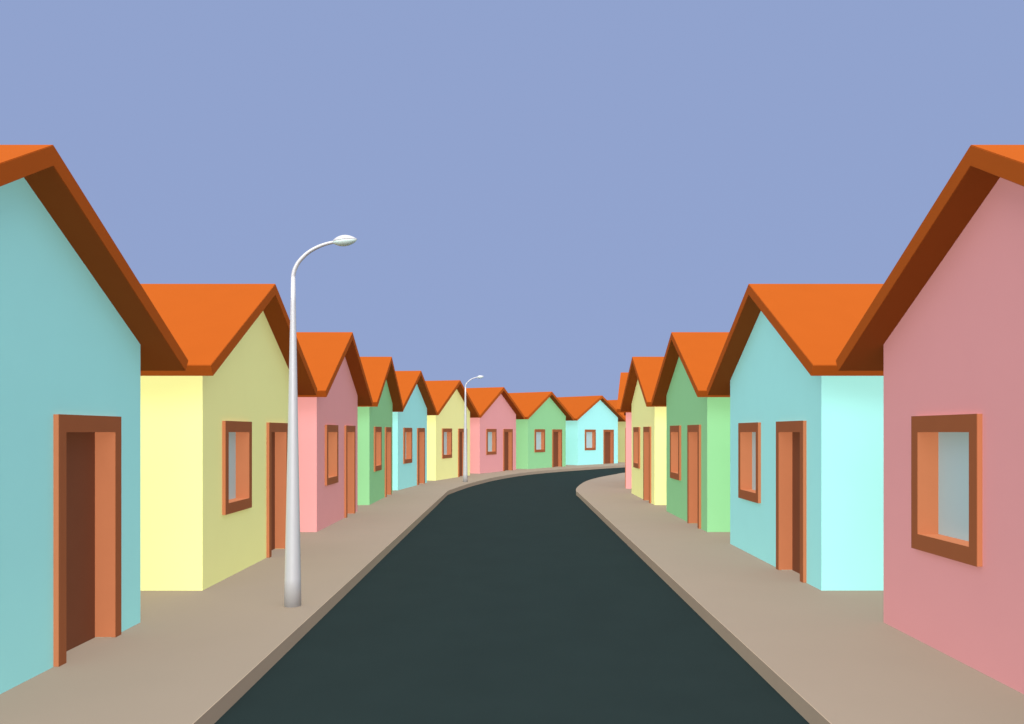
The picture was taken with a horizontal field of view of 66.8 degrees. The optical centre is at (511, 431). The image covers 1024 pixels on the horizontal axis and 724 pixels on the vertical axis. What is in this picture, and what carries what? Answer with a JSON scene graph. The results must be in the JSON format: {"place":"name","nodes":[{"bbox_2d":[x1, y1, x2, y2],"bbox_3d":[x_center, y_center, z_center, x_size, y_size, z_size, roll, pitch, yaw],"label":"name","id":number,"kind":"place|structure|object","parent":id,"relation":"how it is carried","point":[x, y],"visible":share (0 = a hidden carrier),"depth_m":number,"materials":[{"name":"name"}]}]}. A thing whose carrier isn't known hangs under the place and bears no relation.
{"place":"outdoors","nodes":[
{"label":"outdoors","id":0,"kind":"place"},
{"bbox_2d":[0,145,187,693],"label":"house","id":1,"kind":"structure","parent":0,"point":[86,337],"depth_m":6.83,"materials":[{"name":"teal paint"}]},
{"bbox_2d":[53,414,120,666],"bbox_3d":[-4.069,0.946,7.307,0.237,2.203,1.082,0,0,0],"label":"door","id":2,"kind":"structure","parent":1,"relation":"in","point":[86,448],"depth_m":7.55,"materials":[{"name":"brown wood"}]},
{"bbox_2d":[140,284,316,590],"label":"house","id":3,"kind":"structure","parent":0,"point":[213,446],"depth_m":10.71,"materials":[{"name":"yellow paint"}]},
{"bbox_2d":[222,421,251,514],"bbox_3d":[-4.061,0.495,11.248,0.221,1.301,1.082,0,0,0],"label":"window","id":4,"kind":"structure","parent":3,"relation":"in","point":[236,435],"depth_m":11.58,"materials":[{"name":"brown wood"}]},
{"bbox_2d":[266,422,287,557],"bbox_3d":[-4.069,0.946,13.178,0.237,2.203,1.082,0,0,0],"label":"door","id":5,"kind":"structure","parent":3,"relation":"in","point":[276,433],"depth_m":13.61,"materials":[{"name":"brown wood"}]},
{"bbox_2d":[0,462,624,723],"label":"pavement","id":6,"kind":"structure","parent":0,"point":[181,657],"depth_m":7.74,"materials":[{"name":"concrete"}]},
{"bbox_2d":[284,235,356,607],"bbox_3d":[-2.256,-0.137,9.160,0.862,4.374,0.198,0,0,0],"label":"street lamp","id":7,"kind":"object","parent":6,"relation":"on","point":[292,590],"visible":1,"depth_m":9.11,"materials":[{"name":"metal"}]},
{"bbox_2d":[463,375,483,481],"bbox_3d":[-1.583,-0.137,31.800,0.862,4.374,0.198,0,0,0],"label":"street lamp","id":8,"kind":"object","parent":6,"relation":"on","point":[465,475],"visible":1,"depth_m":31.75,"materials":[{"name":"metal"}]},
{"bbox_2d":[296,332,372,531],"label":"house","id":9,"kind":"structure","parent":0,"point":[328,447],"depth_m":17.20,"materials":[{"name":"pink paint"}]},
{"bbox_2d":[325,425,337,485],"bbox_3d":[-4.061,0.495,17.119,0.221,1.301,1.082,0,0,0],"label":"window","id":10,"kind":"structure","parent":9,"relation":"in","point":[331,431],"depth_m":17.55,"materials":[{"name":"brown wood"}]},
{"bbox_2d":[344,425,355,517],"bbox_3d":[-4.069,0.946,19.049,0.237,2.203,1.082,0,0,0],"label":"door","id":11,"kind":"structure","parent":9,"relation":"in","point":[349,431],"depth_m":19.48,"materials":[{"name":"brown wood"}]},
{"bbox_2d":[358,357,403,504],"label":"house","id":12,"kind":"structure","parent":0,"point":[375,452],"depth_m":23.07,"materials":[{"name":"green paint"}]},
{"bbox_2d":[374,427,381,471],"bbox_3d":[-4.061,0.495,22.990,0.221,1.301,1.082,0,0,0],"label":"window","id":13,"kind":"structure","parent":12,"relation":"in","point":[377,430],"depth_m":23.42,"materials":[{"name":"brown wood"}]},
{"bbox_2d":[385,427,391,496],"bbox_3d":[-4.069,0.946,24.920,0.237,2.203,1.082,0,0,0],"label":"door","id":14,"kind":"structure","parent":12,"relation":"in","point":[388,430],"depth_m":25.35,"materials":[{"name":"brown wood"}]},
{"bbox_2d":[392,371,436,489],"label":"house","id":15,"kind":"structure","parent":0,"point":[409,445],"depth_m":28.94,"materials":[{"name":"teal paint"}]},
{"bbox_2d":[403,428,411,463],"bbox_3d":[-3.911,0.495,28.492,0.221,1.301,1.082,0,0,8],"label":"window","id":16,"kind":"structure","parent":15,"relation":"in","point":[407,432],"depth_m":28.90,"materials":[{"name":"brown wood"}]},
{"bbox_2d":[417,428,424,484],"bbox_3d":[-3.653,0.946,30.403,0.237,2.203,1.082,0,0,8],"label":"door","id":17,"kind":"structure","parent":15,"relation":"in","point":[420,431],"depth_m":30.82,"materials":[{"name":"brown wood"}]},
{"bbox_2d":[425,380,479,480],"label":"house","id":18,"kind":"structure","parent":0,"point":[445,436],"depth_m":34.24,"materials":[{"name":"yellow paint"}]},
{"bbox_2d":[442,428,451,458],"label":"window","id":19,"kind":"structure","parent":18,"relation":"in","point":[446,432],"depth_m":34.22,"materials":[{"name":"brown wood"}]},
{"bbox_2d":[458,429,463,476],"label":"door","id":20,"kind":"structure","parent":18,"relation":"in","point":[460,431],"depth_m":35.98,"materials":[{"name":"brown wood"}]},
{"bbox_2d":[466,387,524,473],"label":"house","id":21,"kind":"structure","parent":0,"point":[493,437],"depth_m":39.73,"materials":[{"name":"pink paint"}]},
{"bbox_2d":[486,429,496,454],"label":"window","id":22,"kind":"structure","parent":21,"relation":"in","point":[491,434],"depth_m":39.61,"materials":[{"name":"brown wood"}]},
{"bbox_2d":[503,429,512,470],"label":"door","id":23,"kind":"structure","parent":21,"relation":"in","point":[507,433],"depth_m":41.41,"materials":[{"name":"brown wood"}]},
{"bbox_2d":[214,467,809,723],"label":"road","id":24,"kind":"structure","parent":0,"point":[548,598],"depth_m":8.15,"materials":[{"name":"black asphalt"}]},
{"bbox_2d":[193,465,624,723],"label":"kerb","id":25,"kind":"structure","parent":24,"relation":"on","point":[223,705],"depth_m":8.44,"materials":[{"name":"concrete"}]},
{"bbox_2d":[576,474,830,723],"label":"kerb","id":26,"kind":"structure","parent":24,"relation":"on","point":[800,705],"depth_m":7.80,"materials":[{"name":"concrete"}]},
{"bbox_2d":[0,0,1023,399],"label":"sky","id":27,"kind":"structure","parent":0,"point":[533,195],"materials":[{"name":"blue"}]},
{"bbox_2d":[508,392,573,468],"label":"house","id":28,"kind":"structure","parent":0,"point":[541,435],"depth_m":44.28,"materials":[{"name":"green paint"}]},
{"bbox_2d":[534,429,544,451],"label":"window","id":29,"kind":"structure","parent":28,"relation":"in","point":[539,434],"depth_m":44.11,"materials":[{"name":"brown wood"}]},
{"bbox_2d":[552,429,561,466],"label":"door","id":30,"kind":"structure","parent":28,"relation":"in","point":[556,433],"depth_m":45.77,"materials":[{"name":"brown wood"}]},
{"bbox_2d":[557,395,625,464],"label":"house","id":31,"kind":"structure","parent":0,"point":[591,432],"depth_m":49.11,"materials":[{"name":"teal paint"}]},
{"bbox_2d":[585,429,595,449],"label":"window","id":32,"kind":"structure","parent":31,"relation":"in","point":[590,435],"depth_m":48.95,"materials":[{"name":"brown wood"}]},
{"bbox_2d":[603,430,613,463],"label":"door","id":33,"kind":"structure","parent":31,"relation":"in","point":[608,435],"depth_m":50.42,"materials":[{"name":"brown wood"}]},
{"bbox_2d":[607,400,625,461],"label":"house","id":34,"kind":"structure","parent":0,"point":[621,438],"depth_m":52.71,"materials":[{"name":"yellow paint"}]},
{"bbox_2d":[617,372,631,488],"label":"house","id":35,"kind":"structure","parent":0,"point":[628,444],"depth_m":28.07,"materials":[{"name":"pink paint"}]},
{"bbox_2d":[625,428,625,487],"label":"door","id":36,"kind":"structure","parent":35,"relation":"in","point":[625,428],"depth_m":28.59,"materials":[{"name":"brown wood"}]},
{"bbox_2d":[620,357,665,504],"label":"house","id":37,"kind":"structure","parent":0,"point":[648,451],"depth_m":23.25,"materials":[{"name":"yellow paint"}]},
{"bbox_2d":[633,427,639,468],"bbox_3d":[4.061,0.495,24.750,0.221,1.301,1.082,0,0,0],"label":"window","id":38,"kind":"structure","parent":37,"relation":"in","point":[636,430],"depth_m":25.18,"materials":[{"name":"brown wood"}]},
{"bbox_2d":[643,427,650,502],"bbox_3d":[4.069,0.946,22.820,0.237,2.203,1.082,0,0,0],"label":"door","id":39,"kind":"structure","parent":37,"relation":"in","point":[646,430],"depth_m":23.25,"materials":[{"name":"brown wood"}]},
{"bbox_2d":[651,332,729,531],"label":"house","id":40,"kind":"structure","parent":0,"point":[697,454],"depth_m":17.23,"materials":[{"name":"green paint"}]},
{"bbox_2d":[670,425,680,479],"bbox_3d":[4.061,0.495,18.879,0.221,1.301,1.082,0,0,0],"label":"window","id":41,"kind":"structure","parent":40,"relation":"in","point":[675,431],"depth_m":19.31,"materials":[{"name":"brown wood"}]},
{"bbox_2d":[687,425,700,528],"bbox_3d":[4.069,0.946,16.949,0.237,2.203,1.082,0,0,0],"label":"door","id":42,"kind":"structure","parent":40,"relation":"in","point":[693,431],"depth_m":17.38,"materials":[{"name":"brown wood"}]},
{"bbox_2d":[707,284,883,590],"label":"house","id":43,"kind":"structure","parent":0,"point":[806,460],"depth_m":10.83,"materials":[{"name":"teal paint"}]},
{"bbox_2d":[738,422,760,502],"bbox_3d":[4.061,0.495,13.008,0.221,1.301,1.082,0,0,0],"label":"window","id":44,"kind":"structure","parent":43,"relation":"in","point":[749,434],"depth_m":13.41,"materials":[{"name":"brown wood"}]},
{"bbox_2d":[776,421,806,582],"bbox_3d":[4.069,0.946,11.078,0.237,2.203,1.082,0,0,0],"label":"door","id":45,"kind":"structure","parent":43,"relation":"in","point":[791,436],"depth_m":11.50,"materials":[{"name":"brown wood"}]},
{"bbox_2d":[576,473,1023,723],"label":"pavement","id":46,"kind":"structure","parent":0,"point":[841,657],"depth_m":7.86,"materials":[{"name":"concrete"}]},
{"bbox_2d":[836,145,1023,693],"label":"house","id":47,"kind":"structure","parent":0,"point":[937,337],"depth_m":6.91,"materials":[{"name":"pink paint"}]},
{"bbox_2d":[911,414,981,566],"bbox_3d":[4.061,0.495,7.137,0.221,1.301,1.082,0,0,0],"label":"window","id":48,"kind":"structure","parent":47,"relation":"in","point":[946,450],"depth_m":7.31,"materials":[{"name":"brown wood"}]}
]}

